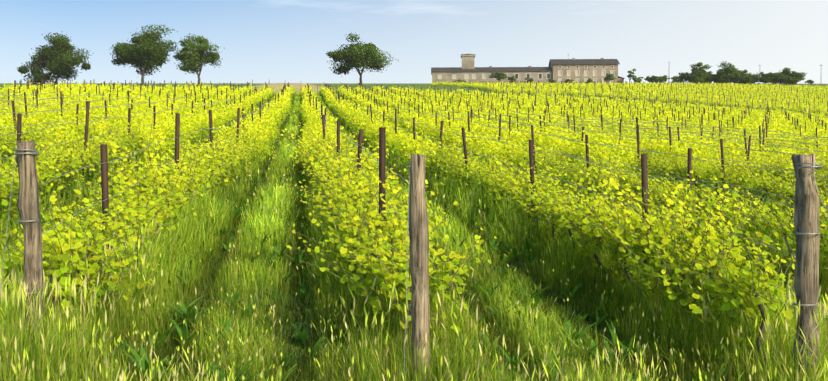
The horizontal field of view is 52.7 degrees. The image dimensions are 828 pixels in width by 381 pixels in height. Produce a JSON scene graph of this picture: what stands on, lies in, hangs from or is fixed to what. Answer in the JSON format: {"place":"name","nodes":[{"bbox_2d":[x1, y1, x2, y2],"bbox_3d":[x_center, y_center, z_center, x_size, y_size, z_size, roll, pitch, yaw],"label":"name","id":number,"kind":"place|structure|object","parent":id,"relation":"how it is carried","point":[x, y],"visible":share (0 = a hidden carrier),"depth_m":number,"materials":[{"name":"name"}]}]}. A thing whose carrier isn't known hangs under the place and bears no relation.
{"place":"outdoors","nodes":[
{"label":"outdoors","id":0,"kind":"place"},
{"bbox_2d":[0,83,827,380],"bbox_3d":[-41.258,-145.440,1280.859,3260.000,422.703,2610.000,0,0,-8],"label":"terrain","id":1,"kind":"structure","parent":0,"point":[335,86],"depth_m":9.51,"materials":[{"name":"green plant"}]},
{"bbox_2d":[0,80,827,179],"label":"vine leaves","id":2,"kind":"object","parent":1,"relation":"on","point":[779,123],"visible":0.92,"depth_m":56.00,"materials":[{"name":"plant"}]},
{"bbox_2d":[0,110,827,372],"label":"vine leaves","id":3,"kind":"object","parent":1,"relation":"on","point":[711,286],"visible":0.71,"depth_m":10.06,"materials":[{"name":"green plant"}]},
{"bbox_2d":[17,24,814,84],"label":"tree crowns","id":4,"kind":"object","parent":1,"relation":"on","point":[61,64],"visible":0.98,"depth_m":237.13,"materials":[{"name":"green plant"}]},
{"bbox_2d":[16,140,819,380],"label":"wooden posts","id":5,"kind":"object","parent":1,"relation":"on","point":[806,282],"visible":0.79,"depth_m":6.20,"materials":[{"name":"wood"}]},
{"bbox_2d":[8,79,827,302],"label":"stakes","id":6,"kind":"object","parent":1,"relation":"on","point":[382,165],"visible":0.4,"depth_m":33.19,"materials":[{"name":"brown wood"}]},
{"bbox_2d":[0,92,827,365],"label":"trellis wires","id":7,"kind":"object","parent":6,"relation":"attached to","point":[818,167],"visible":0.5,"depth_m":23.79,"materials":[{"name":"grey metal"}]},
{"bbox_2d":[17,79,827,113],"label":"wood stakes","id":8,"kind":"object","parent":1,"relation":"on","point":[506,92],"visible":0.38,"depth_m":143.02,"materials":[{"name":"brown wood"}]},
{"bbox_2d":[0,0,827,83],"label":"sky","id":9,"kind":"structure","parent":0,"point":[272,41],"materials":[{"name":"blue"}]},
{"bbox_2d":[432,54,602,83],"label":"farmhouse wing walls","id":10,"kind":"structure","parent":0,"point":[467,61],"depth_m":380.21,"materials":[{"name":"beige stone"}]},
{"bbox_2d":[431,54,622,77],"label":"farmhouse roofs","id":11,"kind":"structure","parent":10,"relation":"on","point":[548,68],"depth_m":380.80,"materials":[{"name":"tile"}]},
{"bbox_2d":[550,64,623,83],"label":"farmhouse main walls","id":12,"kind":"structure","parent":0,"point":[581,68],"depth_m":377.08,"materials":[{"name":"beige stone"}]},
{"bbox_2d":[438,71,613,82],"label":"windows","id":13,"kind":"structure","parent":12,"relation":"attached to","point":[560,74],"depth_m":377.56,"materials":[{"name":"grey glass"}]},
{"bbox_2d":[441,65,613,82],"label":"window frames","id":14,"kind":"structure","parent":12,"relation":"attached to","point":[558,74],"depth_m":377.28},
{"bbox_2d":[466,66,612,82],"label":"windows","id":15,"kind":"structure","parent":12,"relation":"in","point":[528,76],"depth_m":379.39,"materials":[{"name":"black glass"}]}
]}

